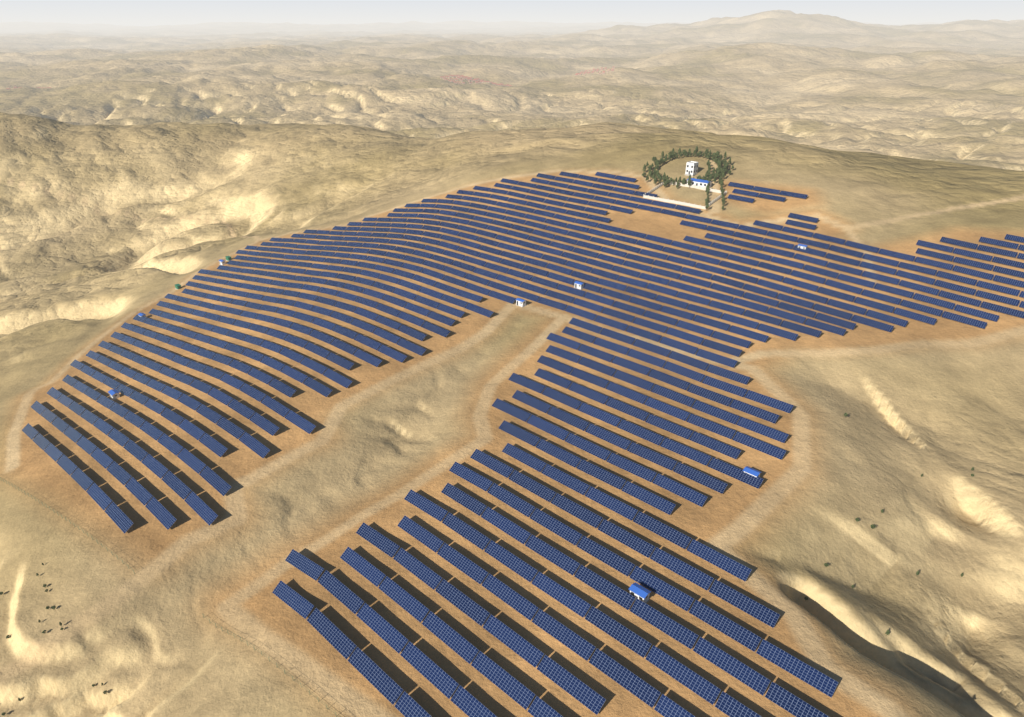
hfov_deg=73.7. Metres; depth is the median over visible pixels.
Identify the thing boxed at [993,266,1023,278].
pv table
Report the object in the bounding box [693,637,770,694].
pv table
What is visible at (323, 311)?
pv table
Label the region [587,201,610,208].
pv table
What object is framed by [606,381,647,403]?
pv table
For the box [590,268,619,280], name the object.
pv table
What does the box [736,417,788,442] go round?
pv table
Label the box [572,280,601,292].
pv table
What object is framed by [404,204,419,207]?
pv table
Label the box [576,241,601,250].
pv table
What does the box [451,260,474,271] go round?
pv table
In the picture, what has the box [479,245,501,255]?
pv table
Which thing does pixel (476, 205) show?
pv table
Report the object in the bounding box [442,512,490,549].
pv table
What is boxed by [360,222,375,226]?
pv table
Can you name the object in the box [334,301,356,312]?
pv table
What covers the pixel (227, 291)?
pv table
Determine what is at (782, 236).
pv table
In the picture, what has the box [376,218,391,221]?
pv table
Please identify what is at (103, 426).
pv table
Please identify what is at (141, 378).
pv table
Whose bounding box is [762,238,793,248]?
pv table
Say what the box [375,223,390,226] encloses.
pv table
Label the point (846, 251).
pv table
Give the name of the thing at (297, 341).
pv table
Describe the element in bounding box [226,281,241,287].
pv table
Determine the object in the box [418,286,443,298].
pv table
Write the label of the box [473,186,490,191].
pv table
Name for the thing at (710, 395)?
pv table
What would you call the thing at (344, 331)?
pv table
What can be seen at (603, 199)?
pv table
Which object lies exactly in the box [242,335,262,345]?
pv table
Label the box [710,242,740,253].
pv table
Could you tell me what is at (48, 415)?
pv table
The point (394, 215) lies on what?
pv table
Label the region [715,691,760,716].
pv table
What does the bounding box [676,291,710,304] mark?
pv table
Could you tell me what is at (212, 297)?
pv table
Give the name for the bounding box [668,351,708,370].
pv table
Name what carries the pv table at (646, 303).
on the terrain ground
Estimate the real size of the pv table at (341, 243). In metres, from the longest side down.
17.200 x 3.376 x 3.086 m
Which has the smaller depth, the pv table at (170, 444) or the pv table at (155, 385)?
the pv table at (170, 444)
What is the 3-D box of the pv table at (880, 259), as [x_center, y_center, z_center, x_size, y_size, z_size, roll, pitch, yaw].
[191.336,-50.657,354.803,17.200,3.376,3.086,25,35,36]
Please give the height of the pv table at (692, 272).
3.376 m
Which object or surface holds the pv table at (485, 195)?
on the terrain ground
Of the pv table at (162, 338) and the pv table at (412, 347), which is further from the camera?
the pv table at (162, 338)
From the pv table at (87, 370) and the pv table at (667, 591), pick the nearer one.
the pv table at (667, 591)
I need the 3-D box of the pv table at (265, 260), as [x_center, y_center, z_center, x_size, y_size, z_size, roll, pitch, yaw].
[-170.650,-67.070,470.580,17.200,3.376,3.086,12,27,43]
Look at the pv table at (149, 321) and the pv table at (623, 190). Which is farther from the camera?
the pv table at (623, 190)
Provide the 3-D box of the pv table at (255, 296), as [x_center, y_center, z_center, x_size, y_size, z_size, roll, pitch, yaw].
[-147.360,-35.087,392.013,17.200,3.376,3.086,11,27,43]
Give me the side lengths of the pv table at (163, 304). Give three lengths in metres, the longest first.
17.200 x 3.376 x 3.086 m
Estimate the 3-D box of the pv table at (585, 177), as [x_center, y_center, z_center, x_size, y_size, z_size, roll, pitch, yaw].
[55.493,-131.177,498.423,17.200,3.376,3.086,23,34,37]
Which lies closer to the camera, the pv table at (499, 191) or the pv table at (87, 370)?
the pv table at (87, 370)
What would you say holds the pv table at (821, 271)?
on the terrain ground
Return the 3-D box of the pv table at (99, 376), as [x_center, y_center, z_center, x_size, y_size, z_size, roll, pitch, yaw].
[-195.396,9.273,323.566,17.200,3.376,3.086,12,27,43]
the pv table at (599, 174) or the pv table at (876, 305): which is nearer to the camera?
the pv table at (876, 305)
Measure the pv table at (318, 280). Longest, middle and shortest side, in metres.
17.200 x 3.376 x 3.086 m
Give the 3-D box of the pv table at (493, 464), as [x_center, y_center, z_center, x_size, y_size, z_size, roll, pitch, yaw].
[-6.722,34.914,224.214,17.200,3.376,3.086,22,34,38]
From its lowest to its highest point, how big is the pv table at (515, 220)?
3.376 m
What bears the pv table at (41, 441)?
on the terrain ground
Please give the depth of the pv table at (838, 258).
358.32 m
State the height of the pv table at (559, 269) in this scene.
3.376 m
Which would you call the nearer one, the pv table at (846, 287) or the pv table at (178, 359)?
the pv table at (178, 359)
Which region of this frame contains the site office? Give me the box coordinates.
[687,178,711,186]
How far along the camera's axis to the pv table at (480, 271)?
374.28 m
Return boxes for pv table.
[22,423,38,439]
[31,400,45,413]
[32,433,49,449]
[41,408,56,422]
[44,443,62,461]
[47,387,61,399]
[51,417,68,432]
[56,454,76,474]
[57,394,72,406]
[62,374,77,385]
[63,426,81,442]
[68,401,84,415]
[70,360,84,369]
[71,468,92,490]
[73,381,88,392]
[76,436,96,454]
[80,365,95,375]
[80,409,98,424]
[84,387,100,400]
[85,350,99,359]
[86,483,111,509]
[90,447,113,468]
[91,371,106,382]
[93,418,113,434]
[96,355,111,365]
[96,395,113,408]
[98,341,112,349]
[103,377,120,388]
[105,502,132,533]
[106,461,131,484]
[107,428,128,446]
[108,360,123,371]
[109,345,123,354]
[109,402,128,417]
[110,332,124,339]
[116,384,133,396]
[120,349,135,359]
[120,366,136,377]
[121,322,134,330]
[121,335,135,344]
[123,439,147,461]
[124,411,144,427]
[125,477,151,505]
[129,391,148,404]
[131,326,145,334]
[132,340,147,348]
[132,355,148,365]
[132,372,150,384]
[133,315,146,321]
[139,421,162,440]
[142,330,157,338]
[142,454,167,478]
[143,318,158,325]
[144,344,160,353]
[144,399,164,413]
[145,360,162,371]
[145,497,176,528]
[146,379,165,391]
[149,309,162,315]
[154,334,170,342]
[155,321,170,329]
[157,301,170,307]
[157,349,174,359]
[157,433,183,455]
[159,312,173,319]
[159,366,177,377]
[160,407,183,425]
[161,386,181,399]
[161,471,191,499]
[164,294,177,299]
[167,304,181,310]
[167,325,182,333]
[167,338,184,347]
[171,315,186,322]
[171,355,189,365]
[173,372,194,384]
[176,296,188,303]
[177,393,201,410]
[177,448,205,473]
[178,419,204,439]
[179,307,193,313]
[180,329,196,338]
[181,288,195,295]
[181,343,199,353]
[184,318,199,326]
[184,491,217,525]
[186,281,198,286]
[186,360,205,371]
[187,299,201,305]
[189,379,211,393]
[191,309,206,317]
[192,275,204,280]
[193,291,207,298]
[193,333,211,342]
[196,283,210,289]
[196,348,215,358]
[196,404,221,423]
[197,322,213,330]
[198,269,210,273]
[199,301,214,308]
[199,433,227,456]
[199,466,230,495]
[202,366,223,379]
[203,277,216,282]
[204,313,220,321]
[205,294,219,299]
[208,286,222,291]
[208,338,227,347]
[208,387,232,405]
[209,270,221,275]
[211,326,229,334]
[211,353,232,364]
[212,304,227,311]
[214,279,228,284]
[216,417,244,438]
[217,265,229,270]
[217,296,232,302]
[218,316,235,324]
[220,272,233,277]
[220,288,235,294]
[220,373,243,389]
[224,343,244,353]
[225,307,242,314]
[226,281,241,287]
[226,330,245,339]
[227,260,239,264]
[227,399,254,418]
[228,267,241,271]
[228,359,251,373]
[230,299,247,305]
[231,274,245,279]
[233,290,248,296]
[233,320,251,328]
[234,255,247,259]
[236,250,247,253]
[238,262,251,267]
[239,283,254,289]
[239,311,258,318]
[239,383,265,401]
[239,432,269,457]
[240,268,253,273]
[241,348,263,361]
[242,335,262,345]
[244,276,258,281]
[244,302,262,309]
[245,245,257,249]
[245,256,258,261]
[247,251,259,255]
[247,293,263,300]
[248,324,268,333]
[248,368,272,384]
[249,412,278,435]
[250,263,264,268]
[252,270,267,275]
[252,285,269,291]
[255,314,274,322]
[256,247,268,250]
[257,252,271,256]
[257,258,271,262]
[257,278,272,283]
[259,305,278,311]
[260,340,282,352]
[260,356,284,370]
[261,242,272,245]
[261,296,278,302]
[261,395,289,416]
[262,264,276,269]
[265,271,281,277]
[265,328,287,339]
[267,247,280,251]
[267,287,283,294]
[268,378,295,397]
[269,238,282,241]
[269,253,284,258]
[269,259,284,264]
[270,280,287,286]
[271,242,284,246]
[272,318,292,327]
[272,581,313,618]
[275,266,290,271]
[275,307,295,317]
[276,298,295,305]
[279,248,293,252]
[279,273,295,279]
[279,347,304,362]
[280,238,293,241]
[280,365,307,382]
[281,290,300,296]
[283,243,297,247]
[283,254,297,259]
[283,260,298,265]
[284,334,307,347]
[284,410,315,433]
[285,282,302,288]
[285,549,323,580]
[289,268,306,273]
[290,323,312,334]
[291,234,304,237]
[292,239,306,242]
[292,250,306,254]
[293,301,313,310]
[293,312,314,322]
[294,276,311,281]
[296,244,310,248]
[296,255,311,260]
[296,262,312,266]
[298,292,317,300]
[300,357,326,373]
[301,284,319,291]
[303,230,316,233]
[303,234,316,238]
[303,377,331,396]
[304,270,321,275]
[304,342,329,357]
[305,239,319,243]
[305,250,320,254]
[307,608,355,659]
[309,245,323,249]
[309,256,325,261]
[309,277,327,284]
[309,330,333,343]
[310,263,327,268]
[311,306,332,315]
[312,317,335,329]
[315,230,329,234]
[315,235,329,239]
[315,296,335,305]
[317,287,337,295]
[317,570,363,613]
[318,241,333,244]
[319,251,335,255]
[319,271,337,277]
[322,246,337,250]
[323,368,351,387]
[324,258,341,263]
[325,280,345,287]
[326,265,343,270]
[326,352,353,369]
[328,236,343,239]
[329,231,343,235]
[330,311,353,323]
[330,338,357,354]
[331,241,347,245]
[332,226,346,230]
[332,325,357,338]
[333,252,350,257]
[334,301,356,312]
[335,291,357,300]
[336,247,353,251]
[336,273,355,281]
[339,259,358,265]
[340,547,385,586]
[342,231,356,235]
[342,237,357,240]
[342,267,361,273]
[343,283,364,292]
[346,227,360,230]
[346,242,362,246]
[347,222,361,225]
[348,647,402,704]
[349,254,366,259]
[350,318,375,332]
[352,248,369,252]
[353,277,374,286]
[353,349,381,366]
[354,307,377,319]
[354,334,380,349]
[355,232,372,236]
[355,296,377,307]
[356,261,375,269]
[356,522,399,556]
[356,603,407,652]
[357,237,373,241]
[359,227,374,230]
[359,270,380,277]
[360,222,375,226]
[361,243,378,247]
[362,218,376,221]
[362,288,384,298]
[365,256,384,262]
[368,249,386,255]
[371,233,387,236]
[372,238,389,242]
[372,281,395,292]
[373,265,394,272]
[373,327,399,343]
[374,228,390,231]
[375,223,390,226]
[375,303,400,316]
[375,315,401,329]
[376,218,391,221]
[377,244,395,249]
[377,344,406,361]
[378,274,399,283]
[378,576,428,622]
[382,294,406,306]
[383,259,403,266]
[385,252,404,258]
[386,233,404,238]
[387,213,402,217]
[388,239,406,244]
[389,223,406,227]
[389,228,406,232]
[390,218,407,221]
[392,208,408,211]
[392,269,414,278]
[392,288,416,299]
[393,548,441,589]
[394,246,414,253]
[395,691,430,716]
[397,312,423,325]
[397,338,426,355]
[397,516,442,552]
[398,279,421,291]
[398,324,425,340]
[400,641,458,698]
[401,213,418,216]
[401,263,423,271]
[402,235,421,240]
[402,255,424,263]
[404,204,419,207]
[404,302,429,315]
[404,490,447,521]
[405,224,422,228]
[405,229,423,234]
[405,241,424,248]
[406,218,423,222]
[407,208,423,211]
[412,250,433,258]
[412,275,436,285]
[414,295,439,308]
[417,214,434,218]
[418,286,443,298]
[419,204,435,207]
[420,237,439,244]
[421,199,437,202]
[421,225,440,230]
[421,268,444,278]
[421,321,449,336]
[422,209,439,213]
[422,220,440,224]
[422,231,441,237]
[422,260,444,269]
[422,611,478,663]
[423,245,444,253]
[427,311,454,325]
[431,254,453,264]
[433,215,451,220]
[433,282,458,294]
[434,204,451,208]
[435,579,489,625]
[437,199,453,203]
[437,304,464,317]
[437,543,487,583]
[438,241,459,250]
[439,210,456,215]
[439,222,457,228]
[439,228,459,235]
[440,235,460,242]
[441,294,467,307]
[441,483,485,515]
[442,266,466,277]
[442,275,466,286]
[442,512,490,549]
[443,250,464,259]
[445,194,462,198]
[449,461,492,490]
[450,218,469,223]
[451,206,469,211]
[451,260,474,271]
[451,685,496,716]
[452,200,470,205]
[455,212,474,218]
[456,225,477,232]
[456,290,482,302]
[457,190,473,194]
[457,232,478,240]
[457,247,480,256]
[459,239,480,248]
[461,196,479,200]
[463,256,486,265]
[464,273,489,285]
[464,283,490,294]
[465,303,492,316]
[468,209,487,215]
[468,221,488,229]
[469,203,487,208]
[470,449,513,477]
[471,651,534,709]
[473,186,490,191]
[473,192,490,197]
[473,216,493,222]
[473,267,497,278]
[476,229,497,237]
[477,237,499,245]
[478,198,497,205]
[478,252,501,262]
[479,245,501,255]
[481,507,530,543]
[482,573,537,620]
[483,614,543,667]
[484,262,508,272]
[484,540,537,581]
[486,206,506,212]
[486,212,506,219]
[487,225,508,233]
[487,281,513,292]
[488,291,515,303]
[488,483,534,516]
[489,188,507,194]
[489,194,508,200]
[491,220,512,227]
[492,398,530,421]
[494,183,511,188]
[495,234,517,243]
[496,202,515,208]
[496,274,521,286]
[497,242,520,251]
[499,420,539,446]
[500,178,518,184]
[500,251,523,260]
[500,259,524,269]
[502,443,545,471]
[505,210,525,216]
[505,216,526,223]
[506,191,525,198]
[506,269,532,280]
[507,198,527,204]
[507,230,529,238]
[508,373,545,393]
[509,470,555,501]
[511,186,530,192]
[511,224,533,232]
[511,289,539,301]
[512,390,550,412]
[514,205,534,212]
[516,240,539,249]
[517,181,536,187]
[518,248,542,257]
[520,282,547,294]
[522,257,547,267]
[522,265,548,276]
[524,214,545,221]
[524,221,546,229]
[525,195,544,201]
[525,535,579,574]
[526,201,546,208]
[527,235,551,244]
[527,415,568,440]
[528,696,562,716]
[529,189,548,196]
[530,178,549,183]
[530,508,581,545]
[531,276,558,288]
[531,572,590,617]
[532,229,554,238]
[532,609,594,660]
[533,209,554,216]
[534,368,571,388]
[535,185,555,191]
[536,439,580,467]
[537,173,555,178]
[537,297,566,310]
[537,355,572,374]
[537,655,605,714]
[538,246,563,255]
[541,254,567,264]
[541,464,589,494]
[542,387,581,409]
[543,199,564,206]
[544,219,567,226]
[545,206,566,213]
[545,226,568,234]
[545,263,572,274]
[545,290,574,302]
[546,333,580,349]
[546,345,581,362]
[547,193,568,200]
[547,272,574,284]
[547,406,588,430]
[548,181,568,187]
[549,241,574,250]
[551,493,602,527]
[553,214,576,221]
[553,235,577,244]
[554,176,574,182]
[554,188,574,195]
[556,284,585,296]
[559,171,579,177]
[561,252,587,262]
[562,326,595,342]
[563,203,585,210]
[564,305,596,319]
[565,210,588,217]
[565,224,589,231]
[565,260,592,272]
[565,433,610,459]
[567,185,588,191]
[567,197,588,204]
[567,231,591,240]
[568,382,608,403]
[569,318,602,333]
[570,271,598,282]
[570,368,608,387]
[572,247,598,257]
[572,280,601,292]
[573,180,593,186]
[573,192,594,198]
[573,298,603,312]
[574,219,598,226]
[574,565,635,609]
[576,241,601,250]
[577,459,625,489]
[577,535,634,576]
[578,175,598,181]
[578,344,614,361]
[578,357,616,375]
[578,403,620,426]
[583,292,614,305]
[584,207,607,214]
[585,258,613,269]
[585,423,630,449]
[585,486,637,520]
[585,606,650,657]
[587,189,608,195]
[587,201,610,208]
[587,214,610,222]
[588,229,612,238]
[589,237,615,245]
[589,648,660,707]
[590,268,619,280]
[592,183,613,189]
[593,196,615,202]
[593,337,629,354]
[594,315,627,330]
[595,172,615,178]
[597,178,617,184]
[597,223,621,232]
[597,253,624,264]
[597,278,626,290]
[598,519,654,557]
[599,328,635,344]
[600,247,626,257]
[600,288,630,300]
[601,307,634,321]
[605,397,648,420]
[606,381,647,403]
[606,453,656,481]
[607,192,629,199]
[609,205,632,213]
[611,234,637,243]
[611,265,640,277]
[611,356,650,374]
[612,187,634,193]
[612,301,644,315]
[613,370,653,390]
[614,175,635,182]
[614,200,638,207]
[614,242,640,252]
[617,182,639,189]
[617,276,647,287]
[617,419,663,445]
[620,229,646,237]
[621,481,675,514]
[623,260,651,271]
[625,253,654,263]
[625,286,657,299]
[626,325,661,341]
[627,349,665,367]
[627,442,676,470]
[629,196,652,204]
[629,296,661,310]
[629,566,693,610]
[630,599,698,648]
[632,317,667,332]
[633,191,657,196]
[633,339,670,356]
[633,511,691,548]
[636,240,663,250]
[637,204,661,212]
[638,273,669,285]
[639,249,667,259]
[643,310,677,325]
[644,397,689,420]
[645,234,672,244]
[645,414,692,438]
[646,283,678,296]
[646,645,720,704]
[648,369,689,389]
[650,267,680,278]
[650,547,713,589]
[651,200,675,207]
[651,384,694,406]
[652,260,682,270]
[652,473,706,506]
[654,694,694,716]
[655,295,688,308]
[659,336,697,354]
[660,209,685,217]
[660,305,695,319]
[660,438,710,465]
[662,247,691,257]
[663,361,704,381]
[666,255,696,266]
[666,327,703,344]
[668,280,700,293]
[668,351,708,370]
[671,241,699,250]
[673,462,727,493]
[675,205,700,213]
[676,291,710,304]
[676,320,713,335]
[679,275,711,287]
[680,220,707,229]
[680,267,712,278]
[683,236,712,246]
[685,214,711,223]
[686,414,735,438]
[687,304,722,317]
[687,384,732,405]
[687,539,750,580]
[689,253,720,264]
[689,431,740,458]
[689,600,760,651]
[692,400,739,423]
[693,315,730,330]
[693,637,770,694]
[695,262,726,274]
[696,349,736,367]
[698,247,728,257]
[699,289,733,302]
[701,339,741,356]
[702,376,746,396]
[705,233,733,243]
[706,225,734,235]
[706,364,750,384]
[708,300,745,314]
[708,457,763,488]
[709,579,779,627]
[710,219,739,228]
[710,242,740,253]
[710,275,744,287]
[710,283,744,296]
[711,331,750,347]
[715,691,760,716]
[719,260,750,272]
[720,313,758,328]
[725,270,758,283]
[727,194,754,202]
[727,254,759,265]
[728,182,753,189]
[728,325,768,341]
[729,399,778,423]
[731,297,768,312]
[732,189,758,197]
[732,239,763,249]
[732,431,785,459]
[733,232,763,241]
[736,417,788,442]
[738,225,767,234]
[739,249,771,260]
[742,284,777,298]
[743,292,779,306]
[743,310,781,325]
[744,390,793,412]
[750,268,783,281]
[753,186,780,193]
[753,220,783,230]
[756,639,838,697]
[757,279,792,293]
[757,323,798,340]
[758,193,785,201]
[758,262,791,274]
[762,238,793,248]
[762,246,794,257]
[765,682,828,716]
[767,231,798,241]
[767,307,805,323]
[770,256,804,268]
[776,293,814,308]
[778,302,816,317]
[779,190,807,198]
[780,320,821,337]
[782,226,813,236]
[782,277,818,291]
[785,219,816,229]
[788,213,818,222]
[790,270,825,283]
[791,289,828,303]
[793,245,826,256]
[793,253,827,266]
[797,237,829,248]
[803,264,838,277]
[804,318,846,335]
[812,304,852,319]
[813,233,845,244]
[815,313,855,329]
[817,287,855,301]
[825,253,860,265]
[825,279,862,293]
[826,262,862,275]
[827,299,866,314]
[828,245,863,257]
[837,274,874,287]
[844,240,879,252]
[851,315,893,331]
[854,297,894,312]
[859,261,896,274]
[861,271,899,284]
[861,289,901,304]
[862,253,899,266]
[865,309,907,326]
[874,283,913,297]
[878,249,915,260]
[893,307,936,324]
[896,270,935,284]
[898,262,936,275]
[899,280,939,295]
[900,300,942,315]
[912,293,954,309]
[914,257,953,269]
[915,248,953,261]
[916,240,953,252]
[934,280,975,294]
[936,271,977,285]
[938,290,981,306]
[940,237,978,249]
[941,311,986,328]
[952,265,993,279]
[953,248,992,260]
[953,257,993,269]
[954,304,998,321]
[975,290,1019,305]
[976,281,1019,295]
[977,244,1017,257]
[979,237,1018,248]
[980,301,1023,317]
[992,256,1023,268]
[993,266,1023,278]
[993,275,1023,287]
[1004,234,1023,242]
[1017,253,1023,258]
[1018,244,1023,250]
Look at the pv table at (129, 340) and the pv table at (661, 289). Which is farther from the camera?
the pv table at (129, 340)
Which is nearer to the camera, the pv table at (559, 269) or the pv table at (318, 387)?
the pv table at (318, 387)
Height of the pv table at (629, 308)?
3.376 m
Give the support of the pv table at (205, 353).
on the terrain ground
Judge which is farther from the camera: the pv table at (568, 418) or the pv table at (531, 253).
the pv table at (531, 253)
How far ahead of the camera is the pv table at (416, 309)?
334.54 m
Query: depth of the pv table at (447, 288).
357.90 m
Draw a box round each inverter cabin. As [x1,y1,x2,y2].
[108,389,119,399]
[218,259,225,264]
[516,298,526,307]
[574,281,583,289]
[629,582,650,602]
[743,466,761,476]
[798,244,807,248]
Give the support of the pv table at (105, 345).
on the terrain ground
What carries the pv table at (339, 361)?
on the terrain ground
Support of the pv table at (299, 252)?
on the terrain ground
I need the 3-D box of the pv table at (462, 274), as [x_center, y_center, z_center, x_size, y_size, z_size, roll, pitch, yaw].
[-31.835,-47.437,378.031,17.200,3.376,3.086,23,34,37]
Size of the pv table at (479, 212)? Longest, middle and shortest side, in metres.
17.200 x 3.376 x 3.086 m
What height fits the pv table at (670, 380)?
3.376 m
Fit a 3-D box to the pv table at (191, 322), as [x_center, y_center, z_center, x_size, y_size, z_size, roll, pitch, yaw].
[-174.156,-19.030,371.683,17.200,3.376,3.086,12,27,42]
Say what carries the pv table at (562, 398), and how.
on the terrain ground
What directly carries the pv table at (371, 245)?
on the terrain ground
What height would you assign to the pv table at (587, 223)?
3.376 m
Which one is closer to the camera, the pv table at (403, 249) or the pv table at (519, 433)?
the pv table at (519, 433)
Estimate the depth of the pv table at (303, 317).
339.29 m
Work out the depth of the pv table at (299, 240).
501.76 m
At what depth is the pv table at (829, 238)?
377.53 m
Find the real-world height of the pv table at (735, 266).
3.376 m
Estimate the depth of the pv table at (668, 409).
248.44 m
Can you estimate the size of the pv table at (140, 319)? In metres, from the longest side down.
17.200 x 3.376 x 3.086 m
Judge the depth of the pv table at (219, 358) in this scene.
308.14 m
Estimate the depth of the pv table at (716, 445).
227.81 m
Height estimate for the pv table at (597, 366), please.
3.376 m
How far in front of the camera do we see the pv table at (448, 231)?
440.01 m
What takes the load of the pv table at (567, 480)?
on the terrain ground
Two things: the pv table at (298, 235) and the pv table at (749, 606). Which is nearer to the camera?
the pv table at (749, 606)
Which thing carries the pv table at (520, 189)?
on the terrain ground
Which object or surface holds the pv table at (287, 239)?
on the terrain ground
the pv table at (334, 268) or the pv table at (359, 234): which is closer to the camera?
the pv table at (334, 268)
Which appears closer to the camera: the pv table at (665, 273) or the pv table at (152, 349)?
the pv table at (152, 349)
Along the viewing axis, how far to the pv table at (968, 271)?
335.96 m
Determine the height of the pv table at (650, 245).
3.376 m
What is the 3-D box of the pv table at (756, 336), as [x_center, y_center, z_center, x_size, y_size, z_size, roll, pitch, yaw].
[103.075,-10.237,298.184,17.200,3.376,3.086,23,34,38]
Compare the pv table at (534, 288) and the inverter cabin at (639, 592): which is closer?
the inverter cabin at (639, 592)
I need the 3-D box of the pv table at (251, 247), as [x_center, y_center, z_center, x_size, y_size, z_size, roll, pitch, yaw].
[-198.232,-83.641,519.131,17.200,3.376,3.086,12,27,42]
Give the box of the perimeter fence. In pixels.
[0,477,338,716]
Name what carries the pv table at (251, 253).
on the terrain ground
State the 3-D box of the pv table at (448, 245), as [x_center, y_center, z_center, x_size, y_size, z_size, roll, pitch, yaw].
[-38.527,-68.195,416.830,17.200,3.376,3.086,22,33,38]
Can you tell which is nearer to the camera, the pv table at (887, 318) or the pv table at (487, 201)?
the pv table at (887, 318)
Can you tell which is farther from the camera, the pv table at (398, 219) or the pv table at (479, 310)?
the pv table at (398, 219)
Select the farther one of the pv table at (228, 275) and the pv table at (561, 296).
the pv table at (228, 275)
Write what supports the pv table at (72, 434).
on the terrain ground
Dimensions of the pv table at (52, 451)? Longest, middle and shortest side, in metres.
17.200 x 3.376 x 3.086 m
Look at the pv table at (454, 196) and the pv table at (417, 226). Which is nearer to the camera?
the pv table at (417, 226)
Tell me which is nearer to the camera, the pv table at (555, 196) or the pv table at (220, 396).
the pv table at (220, 396)
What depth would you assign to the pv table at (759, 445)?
226.89 m
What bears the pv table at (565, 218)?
on the terrain ground
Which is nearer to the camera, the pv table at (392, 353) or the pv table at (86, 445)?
the pv table at (86, 445)
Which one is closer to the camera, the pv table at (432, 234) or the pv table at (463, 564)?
the pv table at (463, 564)
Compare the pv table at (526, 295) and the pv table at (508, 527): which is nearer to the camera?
the pv table at (508, 527)
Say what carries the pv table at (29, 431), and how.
on the terrain ground
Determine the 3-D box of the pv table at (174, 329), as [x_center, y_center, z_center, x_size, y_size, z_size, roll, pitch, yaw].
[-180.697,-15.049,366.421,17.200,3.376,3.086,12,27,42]
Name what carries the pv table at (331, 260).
on the terrain ground
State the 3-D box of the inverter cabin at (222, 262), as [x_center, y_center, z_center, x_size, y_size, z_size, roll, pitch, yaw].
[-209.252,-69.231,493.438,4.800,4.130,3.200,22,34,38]
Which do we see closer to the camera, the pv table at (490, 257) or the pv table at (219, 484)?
the pv table at (219, 484)
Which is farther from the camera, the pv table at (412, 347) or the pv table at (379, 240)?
the pv table at (379, 240)
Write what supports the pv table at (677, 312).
on the terrain ground
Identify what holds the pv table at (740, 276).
on the terrain ground
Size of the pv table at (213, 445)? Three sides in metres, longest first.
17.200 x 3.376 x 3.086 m
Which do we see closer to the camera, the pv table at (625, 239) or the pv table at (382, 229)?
the pv table at (625, 239)
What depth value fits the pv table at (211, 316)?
372.74 m
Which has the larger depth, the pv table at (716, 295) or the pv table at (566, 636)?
the pv table at (716, 295)
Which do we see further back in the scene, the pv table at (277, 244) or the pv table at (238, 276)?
the pv table at (277, 244)
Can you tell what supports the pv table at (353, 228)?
on the terrain ground
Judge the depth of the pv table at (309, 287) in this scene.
381.80 m
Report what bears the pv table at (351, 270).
on the terrain ground
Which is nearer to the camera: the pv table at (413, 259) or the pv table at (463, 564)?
the pv table at (463, 564)
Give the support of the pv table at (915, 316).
on the terrain ground
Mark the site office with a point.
(700, 182)
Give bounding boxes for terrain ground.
[0,10,1023,716]
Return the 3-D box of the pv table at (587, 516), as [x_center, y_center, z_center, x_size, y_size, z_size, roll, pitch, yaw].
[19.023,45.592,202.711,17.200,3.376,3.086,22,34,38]
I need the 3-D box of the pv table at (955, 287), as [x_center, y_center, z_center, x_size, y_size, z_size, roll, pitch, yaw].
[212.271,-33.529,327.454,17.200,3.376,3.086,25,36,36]
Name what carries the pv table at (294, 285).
on the terrain ground
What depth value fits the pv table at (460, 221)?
457.12 m
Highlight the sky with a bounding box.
[0,0,1023,26]
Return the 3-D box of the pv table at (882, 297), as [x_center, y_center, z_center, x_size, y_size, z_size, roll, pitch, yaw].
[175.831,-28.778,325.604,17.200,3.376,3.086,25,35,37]
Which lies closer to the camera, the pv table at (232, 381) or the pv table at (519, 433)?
the pv table at (519, 433)
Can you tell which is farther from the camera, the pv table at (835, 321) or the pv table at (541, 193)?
the pv table at (541, 193)
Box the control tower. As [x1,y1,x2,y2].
[685,161,698,176]
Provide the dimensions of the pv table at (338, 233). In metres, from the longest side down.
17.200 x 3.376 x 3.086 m
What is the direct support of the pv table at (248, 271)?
on the terrain ground
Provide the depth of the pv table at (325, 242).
477.85 m
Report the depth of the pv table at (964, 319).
304.37 m
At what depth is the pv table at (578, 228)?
425.78 m
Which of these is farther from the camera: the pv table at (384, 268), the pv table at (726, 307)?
the pv table at (384, 268)
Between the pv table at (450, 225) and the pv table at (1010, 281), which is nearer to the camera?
the pv table at (1010, 281)
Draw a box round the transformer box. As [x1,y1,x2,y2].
[175,284,180,289]
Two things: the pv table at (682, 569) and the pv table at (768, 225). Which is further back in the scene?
the pv table at (768, 225)
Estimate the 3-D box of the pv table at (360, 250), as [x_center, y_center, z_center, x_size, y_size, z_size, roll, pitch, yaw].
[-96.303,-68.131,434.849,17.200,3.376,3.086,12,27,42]
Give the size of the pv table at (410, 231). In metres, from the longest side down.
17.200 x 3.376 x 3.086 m
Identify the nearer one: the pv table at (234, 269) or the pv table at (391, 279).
the pv table at (391, 279)
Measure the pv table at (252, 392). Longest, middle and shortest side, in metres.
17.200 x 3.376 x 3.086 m
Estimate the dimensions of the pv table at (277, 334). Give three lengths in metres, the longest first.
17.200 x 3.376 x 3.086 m
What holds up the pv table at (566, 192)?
on the terrain ground
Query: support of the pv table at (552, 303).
on the terrain ground
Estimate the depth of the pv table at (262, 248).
506.09 m
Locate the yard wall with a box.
[643,182,726,208]
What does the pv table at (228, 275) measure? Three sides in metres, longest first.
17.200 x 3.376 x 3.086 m
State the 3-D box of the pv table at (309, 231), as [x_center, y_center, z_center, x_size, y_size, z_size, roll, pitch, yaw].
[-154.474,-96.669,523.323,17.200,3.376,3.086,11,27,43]
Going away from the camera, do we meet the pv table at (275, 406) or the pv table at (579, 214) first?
the pv table at (275, 406)
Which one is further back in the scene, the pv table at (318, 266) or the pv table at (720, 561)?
the pv table at (318, 266)
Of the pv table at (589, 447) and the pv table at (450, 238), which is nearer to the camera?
the pv table at (589, 447)
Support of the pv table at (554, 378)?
on the terrain ground
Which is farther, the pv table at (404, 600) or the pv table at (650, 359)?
the pv table at (650, 359)
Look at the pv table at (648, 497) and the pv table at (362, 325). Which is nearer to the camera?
the pv table at (648, 497)
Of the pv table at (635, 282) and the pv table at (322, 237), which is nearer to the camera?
the pv table at (635, 282)
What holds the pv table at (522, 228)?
on the terrain ground

